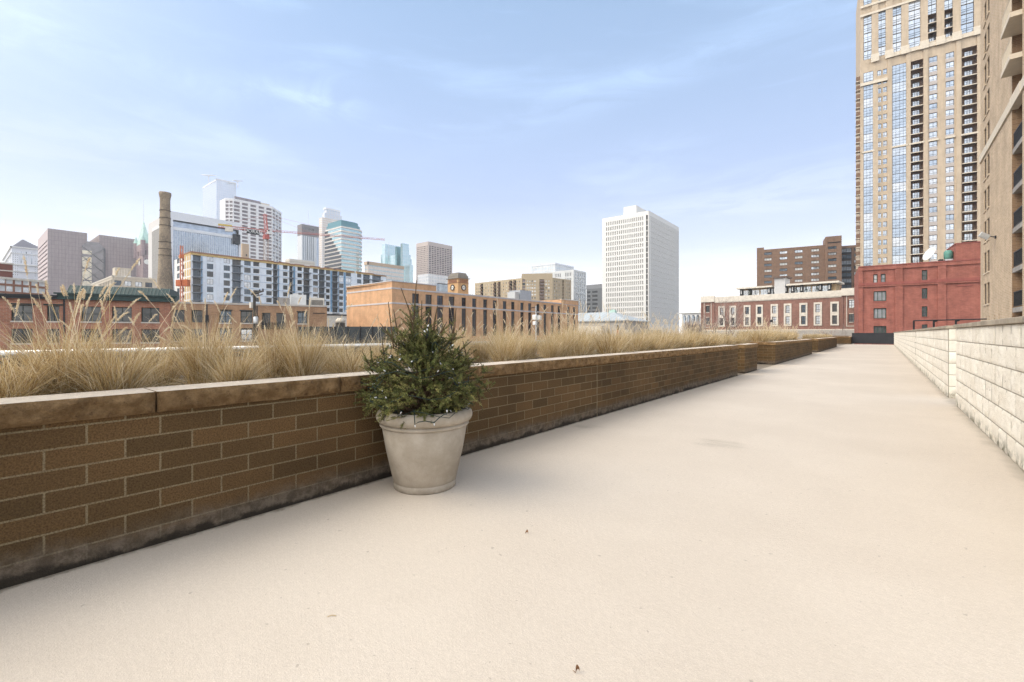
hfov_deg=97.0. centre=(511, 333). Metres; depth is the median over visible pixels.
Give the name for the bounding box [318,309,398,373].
ornamental grass
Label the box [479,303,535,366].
ornamental grass
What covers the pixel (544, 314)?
window
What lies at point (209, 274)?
window
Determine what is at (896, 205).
window
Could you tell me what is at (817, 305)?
window
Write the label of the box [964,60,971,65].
balcony door
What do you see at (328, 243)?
dark strip window
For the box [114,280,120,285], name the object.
window
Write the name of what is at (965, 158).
balcony door
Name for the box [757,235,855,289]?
apartment building
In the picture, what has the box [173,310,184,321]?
window
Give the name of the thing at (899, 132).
window
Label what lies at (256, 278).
window
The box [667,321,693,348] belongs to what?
ornamental grass
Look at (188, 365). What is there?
ornamental grass
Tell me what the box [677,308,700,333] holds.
arcade building
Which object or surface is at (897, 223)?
window
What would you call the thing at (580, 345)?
ornamental grass
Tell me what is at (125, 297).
brick building
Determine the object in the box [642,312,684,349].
ornamental grass
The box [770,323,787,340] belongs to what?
ornamental grass
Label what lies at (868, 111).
window
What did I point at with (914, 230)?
balcony door
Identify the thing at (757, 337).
ornamental grass
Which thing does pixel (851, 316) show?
window
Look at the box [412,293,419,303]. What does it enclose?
window
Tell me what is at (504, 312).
window
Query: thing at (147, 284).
window
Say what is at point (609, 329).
ornamental grass
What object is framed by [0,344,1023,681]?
walkway
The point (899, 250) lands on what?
window
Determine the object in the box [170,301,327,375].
brick building
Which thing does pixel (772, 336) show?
ornamental grass
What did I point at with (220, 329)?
window
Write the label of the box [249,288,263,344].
utility pole
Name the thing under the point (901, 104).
window
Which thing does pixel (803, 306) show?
window
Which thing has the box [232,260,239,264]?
window
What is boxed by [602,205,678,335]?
office tower
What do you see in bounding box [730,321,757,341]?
ornamental grass
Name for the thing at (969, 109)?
balcony door
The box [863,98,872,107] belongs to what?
window
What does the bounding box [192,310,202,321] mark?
window
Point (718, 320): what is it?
bare tree
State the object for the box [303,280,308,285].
window
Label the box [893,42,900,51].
window
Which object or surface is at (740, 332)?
ornamental grass
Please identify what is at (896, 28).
window
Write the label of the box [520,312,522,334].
window
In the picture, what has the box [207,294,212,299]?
window
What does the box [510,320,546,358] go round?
ornamental grass
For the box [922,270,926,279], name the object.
window
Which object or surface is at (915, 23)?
window
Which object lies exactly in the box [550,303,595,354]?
ornamental grass
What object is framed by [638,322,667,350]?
ornamental grass
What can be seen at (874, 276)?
window
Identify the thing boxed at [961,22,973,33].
window
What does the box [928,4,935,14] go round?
window
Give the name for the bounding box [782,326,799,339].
ornamental grass
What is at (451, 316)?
window
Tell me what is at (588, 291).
window
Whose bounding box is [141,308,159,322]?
window
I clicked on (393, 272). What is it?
banded block
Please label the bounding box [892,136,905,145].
window
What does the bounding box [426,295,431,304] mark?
window
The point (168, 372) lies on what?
ornamental grass
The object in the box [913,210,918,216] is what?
balcony door
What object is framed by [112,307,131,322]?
window
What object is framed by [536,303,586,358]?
ornamental grass
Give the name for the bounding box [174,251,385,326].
construction building
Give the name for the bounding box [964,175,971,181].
balcony door
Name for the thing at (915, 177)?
balcony door
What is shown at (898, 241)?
window
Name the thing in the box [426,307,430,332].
window
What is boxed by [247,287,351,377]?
ornamental grass
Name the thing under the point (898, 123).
window
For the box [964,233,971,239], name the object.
balcony door
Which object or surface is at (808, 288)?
window
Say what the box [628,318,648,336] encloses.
ornamental grass
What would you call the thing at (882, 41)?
window
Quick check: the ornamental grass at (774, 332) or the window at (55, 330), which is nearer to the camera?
the ornamental grass at (774, 332)
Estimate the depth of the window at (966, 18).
141.68 m
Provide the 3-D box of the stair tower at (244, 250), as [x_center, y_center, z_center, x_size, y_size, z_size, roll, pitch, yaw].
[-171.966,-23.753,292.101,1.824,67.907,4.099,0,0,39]
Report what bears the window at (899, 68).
in the condo tower at (918, 127)
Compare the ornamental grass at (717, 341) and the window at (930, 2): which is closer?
the ornamental grass at (717, 341)
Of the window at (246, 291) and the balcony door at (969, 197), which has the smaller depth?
the balcony door at (969, 197)
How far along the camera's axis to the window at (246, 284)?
185.33 m
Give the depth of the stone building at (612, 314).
183.70 m
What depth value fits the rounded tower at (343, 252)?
509.57 m
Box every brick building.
[0,262,13,277]
[0,277,47,294]
[0,285,178,379]
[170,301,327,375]
[346,280,577,357]
[701,276,853,338]
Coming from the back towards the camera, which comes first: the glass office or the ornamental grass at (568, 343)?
the glass office
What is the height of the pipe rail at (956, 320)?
1.978 m
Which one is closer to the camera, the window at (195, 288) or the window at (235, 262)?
the window at (195, 288)
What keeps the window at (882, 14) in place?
in the condo tower at (918, 127)
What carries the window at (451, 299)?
in the brick building at (369, 302)
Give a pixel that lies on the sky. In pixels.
(504, 134)
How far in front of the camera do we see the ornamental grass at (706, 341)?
11.94 m
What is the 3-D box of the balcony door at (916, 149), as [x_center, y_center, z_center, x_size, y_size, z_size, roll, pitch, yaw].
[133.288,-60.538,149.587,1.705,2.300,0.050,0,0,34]
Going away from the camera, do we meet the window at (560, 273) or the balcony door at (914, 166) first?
the balcony door at (914, 166)
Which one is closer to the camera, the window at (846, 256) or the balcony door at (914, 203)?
the balcony door at (914, 203)
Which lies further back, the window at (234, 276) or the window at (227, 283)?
the window at (234, 276)
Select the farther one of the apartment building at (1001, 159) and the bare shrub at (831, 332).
the bare shrub at (831, 332)
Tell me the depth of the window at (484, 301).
108.82 m
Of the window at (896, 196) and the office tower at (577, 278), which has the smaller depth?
the window at (896, 196)
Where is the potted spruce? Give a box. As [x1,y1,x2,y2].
[353,280,495,428]
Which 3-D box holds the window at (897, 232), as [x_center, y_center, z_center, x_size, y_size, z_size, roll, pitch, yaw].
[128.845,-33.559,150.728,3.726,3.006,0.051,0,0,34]
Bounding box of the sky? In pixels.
[0,0,856,332]
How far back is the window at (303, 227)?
604.86 m
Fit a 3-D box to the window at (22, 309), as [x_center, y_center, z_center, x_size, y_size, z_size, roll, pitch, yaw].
[-69.404,-2.815,64.257,2.300,2.448,0.371,0,0,-27]
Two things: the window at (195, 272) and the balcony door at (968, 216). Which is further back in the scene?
the window at (195, 272)
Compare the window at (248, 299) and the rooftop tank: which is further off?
the window at (248, 299)
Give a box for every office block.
[91,267,155,287]
[285,259,314,265]
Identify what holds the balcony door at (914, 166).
in the condo tower at (918, 127)
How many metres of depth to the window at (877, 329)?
102.07 m
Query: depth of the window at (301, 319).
81.00 m
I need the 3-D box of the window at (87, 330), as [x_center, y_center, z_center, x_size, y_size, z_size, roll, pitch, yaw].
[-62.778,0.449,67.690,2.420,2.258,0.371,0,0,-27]
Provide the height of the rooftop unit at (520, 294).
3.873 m
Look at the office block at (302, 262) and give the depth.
427.86 m
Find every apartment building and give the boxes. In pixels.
[475,273,570,300]
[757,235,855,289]
[979,0,1023,320]
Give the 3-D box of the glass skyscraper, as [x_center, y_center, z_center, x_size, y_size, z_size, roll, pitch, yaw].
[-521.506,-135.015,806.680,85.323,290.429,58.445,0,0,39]
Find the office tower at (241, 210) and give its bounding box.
[220,196,281,261]
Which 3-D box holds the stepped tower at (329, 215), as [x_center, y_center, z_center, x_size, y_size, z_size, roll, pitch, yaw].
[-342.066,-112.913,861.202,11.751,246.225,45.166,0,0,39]
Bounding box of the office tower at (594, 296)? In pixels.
[586,284,601,312]
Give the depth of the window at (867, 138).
155.30 m
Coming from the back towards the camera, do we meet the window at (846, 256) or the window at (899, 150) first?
the window at (846, 256)
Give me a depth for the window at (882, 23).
153.31 m
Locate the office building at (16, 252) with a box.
[2,240,37,279]
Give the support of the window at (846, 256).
in the apartment building at (831, 258)
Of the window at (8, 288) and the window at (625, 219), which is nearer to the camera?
the window at (8, 288)
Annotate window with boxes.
[6,286,12,291]
[10,251,37,276]
[10,305,32,321]
[10,329,32,344]
[15,286,20,291]
[23,287,28,292]
[46,306,59,322]
[48,329,59,343]
[80,306,101,322]
[82,329,101,343]
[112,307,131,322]
[113,329,131,343]
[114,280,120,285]
[125,281,130,285]
[135,282,141,286]
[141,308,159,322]
[141,329,159,343]
[145,282,151,287]
[172,329,184,341]
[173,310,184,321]
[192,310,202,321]
[192,329,201,341]
[193,255,199,260]
[193,262,199,268]
[193,270,199,275]
[193,278,199,283]
[193,285,199,291]
[193,293,199,299]
[207,264,212,268]
[207,271,212,276]
[207,279,212,284]
[207,287,212,291]
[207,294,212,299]
[218,328,232,341]
[219,309,232,323]
[224,265,229,270]
[224,273,229,277]
[224,280,229,285]
[226,201,280,261]
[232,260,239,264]
[232,266,239,271]
[232,273,239,279]
[232,281,239,286]
[232,288,239,294]
[232,295,239,301]
[239,310,252,323]
[240,328,251,341]
[244,261,250,265]
[244,267,250,272]
[244,275,250,279]
[244,282,250,286]
[244,289,250,294]
[244,296,250,301]
[253,268,259,273]
[253,276,259,280]
[253,283,259,287]
[262,313,269,328]
[266,270,271,274]
[266,277,271,281]
[266,284,271,288]
[266,291,271,295]
[266,298,271,302]
[276,313,283,322]
[297,311,307,324]
[303,227,307,259]
[303,273,308,278]
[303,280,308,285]
[303,286,308,291]
[325,231,340,268]
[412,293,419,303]
[412,306,417,324]
[417,246,450,281]
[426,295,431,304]
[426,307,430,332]
[437,296,443,305]
[437,307,442,333]
[449,297,453,305]
[449,308,453,333]
[462,298,465,306]
[462,309,465,335]
[472,299,475,307]
[472,309,475,335]
[483,299,486,307]
[483,310,486,335]
[488,280,562,300]
[493,311,495,333]
[503,311,505,333]
[511,312,513,334]
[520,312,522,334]
[528,313,530,335]
[544,314,545,334]
[555,273,584,312]
[588,291,596,312]
[608,219,625,314]
[752,290,758,294]
[760,289,766,294]
[786,305,789,312]
[786,316,789,324]
[802,305,805,312]
[802,316,805,323]
[804,286,810,291]
[816,304,819,311]
[816,316,819,323]
[832,304,836,311]
[832,315,836,323]
[842,248,851,253]
[842,254,851,259]
[842,260,851,265]
[842,266,851,272]
[842,272,851,278]
[842,278,851,284]
[842,284,851,287]
[849,300,853,307]
[849,314,853,321]
[863,41,871,51]
[863,50,871,59]
[863,71,872,81]
[863,80,872,90]
[863,89,872,99]
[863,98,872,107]
[863,107,872,116]
[863,115,872,125]
[863,124,872,134]
[863,133,872,143]
[863,142,872,151]
[863,152,872,160]
[863,160,872,169]
[863,169,872,178]
[863,178,872,187]
[863,186,872,195]
[863,195,872,204]
[863,204,872,213]
[863,213,872,222]
[863,222,872,231]
[863,231,872,239]
[863,240,872,248]
[863,248,872,257]
[863,257,872,265]
[873,274,876,282]
[873,291,886,301]
[873,308,886,319]
[874,326,885,332]
[878,10,885,20]
[878,19,885,29]
[878,28,885,38]
[878,37,885,46]
[878,46,885,55]
[881,274,884,281]
[892,63,905,74]
[892,72,905,83]
[892,81,905,92]
[892,90,905,101]
[892,99,905,110]
[892,108,905,119]
[892,118,905,128]
[892,127,905,137]
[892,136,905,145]
[892,146,905,155]
[892,154,905,164]
[892,163,905,173]
[892,173,905,182]
[892,182,905,192]
[892,191,905,201]
[892,200,905,210]
[892,209,905,219]
[892,218,905,228]
[892,227,905,237]
[892,237,905,246]
[892,246,905,255]
[892,255,905,263]
[893,5,900,15]
[893,14,900,24]
[893,23,900,33]
[893,33,900,42]
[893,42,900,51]
[909,0,919,10]
[909,9,919,20]
[909,18,919,29]
[909,27,919,38]
[909,36,919,47]
[921,288,926,299]
[921,306,927,317]
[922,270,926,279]
[928,0,935,5]
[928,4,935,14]
[944,0,952,9]
[961,0,973,4]
[961,2,973,14]
[961,12,973,24]
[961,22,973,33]
[983,6,985,305]
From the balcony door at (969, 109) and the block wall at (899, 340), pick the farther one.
the balcony door at (969, 109)
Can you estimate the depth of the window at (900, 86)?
150.78 m
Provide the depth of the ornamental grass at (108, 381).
2.79 m
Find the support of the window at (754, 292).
in the brick building at (828, 305)
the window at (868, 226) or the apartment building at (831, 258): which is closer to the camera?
the window at (868, 226)
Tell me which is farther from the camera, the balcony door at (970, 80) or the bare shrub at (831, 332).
the balcony door at (970, 80)
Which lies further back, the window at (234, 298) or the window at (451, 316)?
the window at (234, 298)
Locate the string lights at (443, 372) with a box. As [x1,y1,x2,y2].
[364,325,478,426]
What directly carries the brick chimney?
on the street ground
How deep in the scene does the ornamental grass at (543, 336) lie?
7.79 m
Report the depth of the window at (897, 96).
150.80 m
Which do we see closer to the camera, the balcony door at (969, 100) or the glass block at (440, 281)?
the balcony door at (969, 100)
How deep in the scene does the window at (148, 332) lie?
71.02 m
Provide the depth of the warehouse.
98.02 m
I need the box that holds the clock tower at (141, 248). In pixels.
[134,200,147,277]
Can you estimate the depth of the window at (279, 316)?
80.10 m
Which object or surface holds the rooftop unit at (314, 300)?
on the brick building at (241, 312)
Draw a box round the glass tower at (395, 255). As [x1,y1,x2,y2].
[381,243,412,282]
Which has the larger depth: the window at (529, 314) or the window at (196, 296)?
the window at (196, 296)
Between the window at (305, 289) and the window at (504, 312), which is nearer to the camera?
the window at (504, 312)
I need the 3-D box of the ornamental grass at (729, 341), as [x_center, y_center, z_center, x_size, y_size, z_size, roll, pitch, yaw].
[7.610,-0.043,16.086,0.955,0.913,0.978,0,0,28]
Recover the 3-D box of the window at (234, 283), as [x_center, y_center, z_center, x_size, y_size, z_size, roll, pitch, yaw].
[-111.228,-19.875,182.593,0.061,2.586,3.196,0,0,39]
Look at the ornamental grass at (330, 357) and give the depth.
4.63 m
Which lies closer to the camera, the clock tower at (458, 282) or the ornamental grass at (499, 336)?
the ornamental grass at (499, 336)
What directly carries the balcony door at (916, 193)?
in the condo tower at (918, 127)
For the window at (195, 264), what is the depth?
172.16 m
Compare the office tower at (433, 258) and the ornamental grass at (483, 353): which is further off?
the office tower at (433, 258)
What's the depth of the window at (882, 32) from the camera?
153.29 m
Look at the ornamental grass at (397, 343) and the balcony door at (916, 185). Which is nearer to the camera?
the ornamental grass at (397, 343)
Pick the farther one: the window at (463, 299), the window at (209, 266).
the window at (209, 266)
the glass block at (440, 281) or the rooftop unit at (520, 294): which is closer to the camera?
the rooftop unit at (520, 294)
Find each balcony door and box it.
[913,146,918,151]
[913,155,918,160]
[913,165,918,170]
[913,174,918,179]
[913,183,918,188]
[913,192,918,197]
[913,201,918,207]
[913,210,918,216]
[913,220,918,225]
[913,229,918,234]
[913,238,918,244]
[913,247,918,253]
[913,256,918,262]
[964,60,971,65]
[964,69,971,75]
[964,79,971,85]
[964,89,971,94]
[964,98,971,104]
[964,108,971,114]
[964,118,971,123]
[964,127,971,133]
[964,137,971,143]
[964,147,971,152]
[964,156,971,162]
[964,166,971,172]
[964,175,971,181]
[964,185,971,191]
[964,195,971,201]
[964,204,971,210]
[964,214,971,220]
[964,224,971,230]
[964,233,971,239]
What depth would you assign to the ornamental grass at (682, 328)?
12.70 m
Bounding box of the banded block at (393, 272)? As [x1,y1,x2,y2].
[364,261,403,281]
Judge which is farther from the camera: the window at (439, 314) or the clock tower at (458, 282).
the clock tower at (458, 282)
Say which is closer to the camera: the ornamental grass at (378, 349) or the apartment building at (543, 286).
the ornamental grass at (378, 349)
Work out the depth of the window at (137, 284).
176.02 m
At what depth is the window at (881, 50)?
153.34 m
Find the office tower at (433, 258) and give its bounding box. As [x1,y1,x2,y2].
[416,241,451,282]
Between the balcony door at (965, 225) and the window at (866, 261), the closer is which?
the balcony door at (965, 225)
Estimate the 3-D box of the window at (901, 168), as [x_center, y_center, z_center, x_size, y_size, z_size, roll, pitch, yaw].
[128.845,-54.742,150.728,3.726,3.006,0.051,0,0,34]
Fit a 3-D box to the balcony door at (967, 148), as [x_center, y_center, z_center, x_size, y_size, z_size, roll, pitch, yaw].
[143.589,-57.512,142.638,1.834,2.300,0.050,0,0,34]
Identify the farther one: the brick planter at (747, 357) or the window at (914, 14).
the window at (914, 14)
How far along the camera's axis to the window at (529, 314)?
122.76 m
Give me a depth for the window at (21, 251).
600.44 m
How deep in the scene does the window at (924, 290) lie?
97.83 m
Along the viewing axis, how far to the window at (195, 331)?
73.86 m
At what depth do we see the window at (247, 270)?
185.33 m
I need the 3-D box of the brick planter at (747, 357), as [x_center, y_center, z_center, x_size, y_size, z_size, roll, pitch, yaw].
[7.319,0.764,14.400,0.601,0.871,1.801,0,0,39]
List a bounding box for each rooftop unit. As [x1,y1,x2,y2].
[278,297,287,303]
[290,293,305,304]
[310,296,323,304]
[507,290,530,299]
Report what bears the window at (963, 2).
in the condo tower at (918, 127)
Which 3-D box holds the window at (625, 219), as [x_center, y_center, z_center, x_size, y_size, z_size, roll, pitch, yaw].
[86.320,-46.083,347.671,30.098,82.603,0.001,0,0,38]
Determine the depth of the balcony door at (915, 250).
149.50 m
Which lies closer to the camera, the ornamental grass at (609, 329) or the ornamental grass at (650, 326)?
the ornamental grass at (609, 329)
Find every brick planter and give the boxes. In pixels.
[0,345,738,589]
[733,339,812,364]
[735,343,757,373]
[812,337,836,351]
[833,336,851,343]
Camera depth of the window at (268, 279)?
191.87 m
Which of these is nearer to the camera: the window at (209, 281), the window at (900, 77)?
the window at (900, 77)
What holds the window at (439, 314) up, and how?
in the brick building at (369, 302)
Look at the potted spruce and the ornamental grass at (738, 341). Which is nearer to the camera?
the potted spruce
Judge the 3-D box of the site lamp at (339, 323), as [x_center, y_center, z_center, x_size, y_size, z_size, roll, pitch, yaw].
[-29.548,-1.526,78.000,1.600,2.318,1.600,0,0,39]
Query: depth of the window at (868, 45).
155.49 m
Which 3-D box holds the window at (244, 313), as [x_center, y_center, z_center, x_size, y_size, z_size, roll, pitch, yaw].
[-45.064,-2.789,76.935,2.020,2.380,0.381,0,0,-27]
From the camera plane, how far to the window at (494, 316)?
111.70 m
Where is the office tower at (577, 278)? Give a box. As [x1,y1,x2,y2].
[532,263,585,312]
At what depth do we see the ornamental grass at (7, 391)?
2.56 m
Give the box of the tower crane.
[218,214,383,259]
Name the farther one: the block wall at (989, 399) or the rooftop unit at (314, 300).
the rooftop unit at (314, 300)
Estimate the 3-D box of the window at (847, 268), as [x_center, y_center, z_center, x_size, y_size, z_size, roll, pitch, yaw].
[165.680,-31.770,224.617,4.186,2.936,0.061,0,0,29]
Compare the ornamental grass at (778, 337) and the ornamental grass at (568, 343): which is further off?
the ornamental grass at (778, 337)
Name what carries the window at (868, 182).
in the condo tower at (918, 127)
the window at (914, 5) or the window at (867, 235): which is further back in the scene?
the window at (867, 235)
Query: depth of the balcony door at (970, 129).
142.62 m
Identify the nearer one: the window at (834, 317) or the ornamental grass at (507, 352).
the ornamental grass at (507, 352)
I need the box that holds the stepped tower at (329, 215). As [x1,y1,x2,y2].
[319,207,341,267]
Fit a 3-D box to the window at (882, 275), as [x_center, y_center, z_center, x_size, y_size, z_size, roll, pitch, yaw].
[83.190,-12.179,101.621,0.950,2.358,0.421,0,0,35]
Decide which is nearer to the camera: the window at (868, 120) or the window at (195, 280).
the window at (868, 120)
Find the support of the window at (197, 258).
in the construction building at (212, 277)
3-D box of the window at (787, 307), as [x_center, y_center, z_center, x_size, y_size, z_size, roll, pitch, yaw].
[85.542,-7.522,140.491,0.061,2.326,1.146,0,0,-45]
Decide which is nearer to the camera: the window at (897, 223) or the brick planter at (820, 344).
the brick planter at (820, 344)
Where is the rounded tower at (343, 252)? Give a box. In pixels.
[325,220,361,272]
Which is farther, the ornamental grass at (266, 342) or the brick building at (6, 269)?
the brick building at (6, 269)
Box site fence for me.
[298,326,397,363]
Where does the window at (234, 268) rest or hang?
in the construction building at (212, 277)
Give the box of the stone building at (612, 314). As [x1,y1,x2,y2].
[578,310,661,350]
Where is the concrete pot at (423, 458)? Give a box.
[376,403,471,494]
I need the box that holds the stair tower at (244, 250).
[241,243,248,257]
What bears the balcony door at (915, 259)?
in the condo tower at (918, 127)
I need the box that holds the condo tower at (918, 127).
[855,0,980,270]
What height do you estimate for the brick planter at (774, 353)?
0.871 m
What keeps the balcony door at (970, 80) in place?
in the condo tower at (918, 127)
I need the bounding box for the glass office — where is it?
[148,211,240,288]
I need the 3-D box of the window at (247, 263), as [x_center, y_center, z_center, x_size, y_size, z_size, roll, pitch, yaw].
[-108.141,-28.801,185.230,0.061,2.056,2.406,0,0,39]
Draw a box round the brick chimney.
[157,191,173,289]
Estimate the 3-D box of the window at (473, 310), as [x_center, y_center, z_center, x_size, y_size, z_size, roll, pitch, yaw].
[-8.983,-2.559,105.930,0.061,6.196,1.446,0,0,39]
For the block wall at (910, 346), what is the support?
on the walkway
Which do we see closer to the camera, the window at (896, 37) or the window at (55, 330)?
the window at (55, 330)
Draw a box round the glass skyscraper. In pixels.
[201,174,241,218]
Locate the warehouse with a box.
[854,241,980,344]
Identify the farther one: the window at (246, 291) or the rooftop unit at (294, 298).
the window at (246, 291)
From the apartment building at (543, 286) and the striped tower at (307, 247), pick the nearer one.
the apartment building at (543, 286)
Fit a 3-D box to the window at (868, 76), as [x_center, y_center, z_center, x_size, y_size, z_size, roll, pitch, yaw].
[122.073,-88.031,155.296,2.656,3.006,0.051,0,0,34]
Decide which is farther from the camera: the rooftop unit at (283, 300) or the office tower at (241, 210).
the office tower at (241, 210)
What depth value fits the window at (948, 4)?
144.09 m
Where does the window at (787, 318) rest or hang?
in the brick building at (828, 305)
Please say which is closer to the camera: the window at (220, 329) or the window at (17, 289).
the window at (220, 329)
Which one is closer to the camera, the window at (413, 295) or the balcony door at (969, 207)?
the window at (413, 295)
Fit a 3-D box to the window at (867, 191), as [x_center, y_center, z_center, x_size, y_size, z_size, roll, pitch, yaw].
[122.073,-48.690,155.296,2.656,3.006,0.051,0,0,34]
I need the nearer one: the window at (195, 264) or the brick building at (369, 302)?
the brick building at (369, 302)
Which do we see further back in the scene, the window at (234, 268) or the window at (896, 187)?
the window at (234, 268)
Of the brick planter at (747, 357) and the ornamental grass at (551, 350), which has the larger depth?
the brick planter at (747, 357)
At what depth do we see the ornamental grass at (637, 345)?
8.83 m
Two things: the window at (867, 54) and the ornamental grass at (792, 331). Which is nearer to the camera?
the ornamental grass at (792, 331)
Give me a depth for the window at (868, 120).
155.36 m
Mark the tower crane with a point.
(230, 228)
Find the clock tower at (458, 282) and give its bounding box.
[446,272,468,293]
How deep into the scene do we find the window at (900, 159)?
150.78 m
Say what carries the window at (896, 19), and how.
in the condo tower at (918, 127)
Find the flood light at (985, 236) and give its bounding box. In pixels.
[978,232,995,239]
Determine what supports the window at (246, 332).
in the brick building at (241, 312)
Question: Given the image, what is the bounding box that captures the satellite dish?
[923,247,935,261]
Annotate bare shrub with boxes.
[676,318,707,333]
[819,326,846,335]
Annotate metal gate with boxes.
[852,333,893,343]
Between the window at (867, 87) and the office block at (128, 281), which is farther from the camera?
the office block at (128, 281)
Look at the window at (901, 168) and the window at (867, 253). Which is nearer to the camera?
the window at (901, 168)
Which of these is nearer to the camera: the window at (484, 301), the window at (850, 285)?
the window at (484, 301)
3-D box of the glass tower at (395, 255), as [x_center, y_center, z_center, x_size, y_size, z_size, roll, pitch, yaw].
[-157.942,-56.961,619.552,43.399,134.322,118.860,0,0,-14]
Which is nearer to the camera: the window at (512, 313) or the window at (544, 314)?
the window at (512, 313)
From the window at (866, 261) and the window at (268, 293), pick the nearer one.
the window at (866, 261)
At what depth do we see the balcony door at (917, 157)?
149.50 m
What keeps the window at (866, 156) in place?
in the condo tower at (918, 127)
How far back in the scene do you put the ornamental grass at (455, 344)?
5.18 m
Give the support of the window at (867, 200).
in the condo tower at (918, 127)
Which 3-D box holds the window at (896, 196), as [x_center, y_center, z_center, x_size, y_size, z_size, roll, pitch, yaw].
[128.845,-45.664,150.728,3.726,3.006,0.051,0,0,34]
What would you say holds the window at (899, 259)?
in the condo tower at (918, 127)
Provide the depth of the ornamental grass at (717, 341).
12.52 m
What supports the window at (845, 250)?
in the apartment building at (831, 258)
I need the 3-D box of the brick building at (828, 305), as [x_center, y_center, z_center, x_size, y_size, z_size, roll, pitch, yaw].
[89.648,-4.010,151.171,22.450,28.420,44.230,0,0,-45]
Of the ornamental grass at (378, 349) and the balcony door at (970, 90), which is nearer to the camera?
the ornamental grass at (378, 349)
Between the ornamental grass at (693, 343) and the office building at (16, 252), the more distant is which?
the office building at (16, 252)
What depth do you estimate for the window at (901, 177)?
150.71 m
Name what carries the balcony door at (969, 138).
in the condo tower at (918, 127)
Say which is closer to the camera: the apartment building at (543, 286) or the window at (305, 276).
the window at (305, 276)
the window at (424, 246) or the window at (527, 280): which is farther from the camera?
the window at (424, 246)
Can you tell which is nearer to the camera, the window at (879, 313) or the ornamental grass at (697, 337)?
the ornamental grass at (697, 337)
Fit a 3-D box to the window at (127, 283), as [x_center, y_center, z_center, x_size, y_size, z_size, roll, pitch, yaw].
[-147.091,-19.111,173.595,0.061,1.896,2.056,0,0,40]
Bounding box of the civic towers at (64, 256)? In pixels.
[38,228,135,294]
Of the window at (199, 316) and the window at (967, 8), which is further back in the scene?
the window at (967, 8)
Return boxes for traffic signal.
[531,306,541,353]
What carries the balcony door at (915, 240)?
in the condo tower at (918, 127)
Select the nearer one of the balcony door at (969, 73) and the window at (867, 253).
the balcony door at (969, 73)
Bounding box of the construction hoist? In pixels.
[176,245,189,301]
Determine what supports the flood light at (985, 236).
attached to the apartment building at (1001, 159)
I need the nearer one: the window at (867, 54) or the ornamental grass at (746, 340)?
the ornamental grass at (746, 340)
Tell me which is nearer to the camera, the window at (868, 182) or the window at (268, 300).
the window at (868, 182)
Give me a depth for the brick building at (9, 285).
126.36 m
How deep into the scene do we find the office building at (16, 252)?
601.58 m
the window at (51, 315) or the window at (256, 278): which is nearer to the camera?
the window at (51, 315)
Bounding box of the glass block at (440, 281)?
[418,274,447,291]
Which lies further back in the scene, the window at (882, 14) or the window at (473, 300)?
the window at (882, 14)
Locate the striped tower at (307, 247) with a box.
[297,224,318,266]
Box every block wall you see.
[893,331,904,354]
[904,330,915,365]
[915,326,955,397]
[953,316,1023,470]
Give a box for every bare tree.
[698,312,729,332]
[718,297,750,335]
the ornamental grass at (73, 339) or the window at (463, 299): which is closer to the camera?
the ornamental grass at (73, 339)
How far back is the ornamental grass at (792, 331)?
23.59 m
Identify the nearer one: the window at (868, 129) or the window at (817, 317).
the window at (817, 317)
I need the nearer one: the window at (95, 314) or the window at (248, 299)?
the window at (95, 314)
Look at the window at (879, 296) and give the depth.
102.05 m
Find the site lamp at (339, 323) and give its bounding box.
[335,318,344,326]
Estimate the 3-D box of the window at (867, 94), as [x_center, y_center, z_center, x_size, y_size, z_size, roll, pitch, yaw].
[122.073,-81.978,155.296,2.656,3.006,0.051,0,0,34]
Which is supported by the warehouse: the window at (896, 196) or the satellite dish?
the satellite dish
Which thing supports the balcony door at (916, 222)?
in the condo tower at (918, 127)
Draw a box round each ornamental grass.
[0,255,169,395]
[0,298,110,397]
[14,284,196,393]
[102,302,202,386]
[138,277,263,385]
[155,300,291,383]
[227,282,317,379]
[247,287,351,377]
[311,316,361,372]
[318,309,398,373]
[353,315,400,368]
[378,307,427,366]
[430,316,483,357]
[438,302,483,360]
[467,318,508,362]
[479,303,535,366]
[481,299,524,358]
[492,308,546,360]
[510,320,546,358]
[531,315,573,357]
[532,314,560,356]
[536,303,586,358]
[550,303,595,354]
[559,305,604,355]
[566,298,607,354]
[585,302,639,354]
[596,318,625,338]
[596,319,631,351]
[616,307,656,351]
[620,322,644,340]
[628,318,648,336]
[638,313,666,339]
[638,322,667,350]
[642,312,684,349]
[650,314,687,348]
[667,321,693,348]
[668,316,696,335]
[676,315,709,346]
[677,321,705,347]
[691,320,719,346]
[703,323,724,345]
[721,321,735,344]
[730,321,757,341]
[732,320,751,341]
[733,325,745,343]
[736,328,750,343]
[744,318,775,341]
[756,318,779,341]
[759,325,773,341]
[763,321,781,340]
[765,322,784,340]
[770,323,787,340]
[775,322,793,340]
[779,323,797,339]
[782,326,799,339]
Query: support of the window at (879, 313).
in the warehouse
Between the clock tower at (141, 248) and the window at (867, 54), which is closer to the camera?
the window at (867, 54)
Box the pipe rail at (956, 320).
[913,318,986,329]
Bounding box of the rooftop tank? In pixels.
[938,250,952,260]
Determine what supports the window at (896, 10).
in the condo tower at (918, 127)

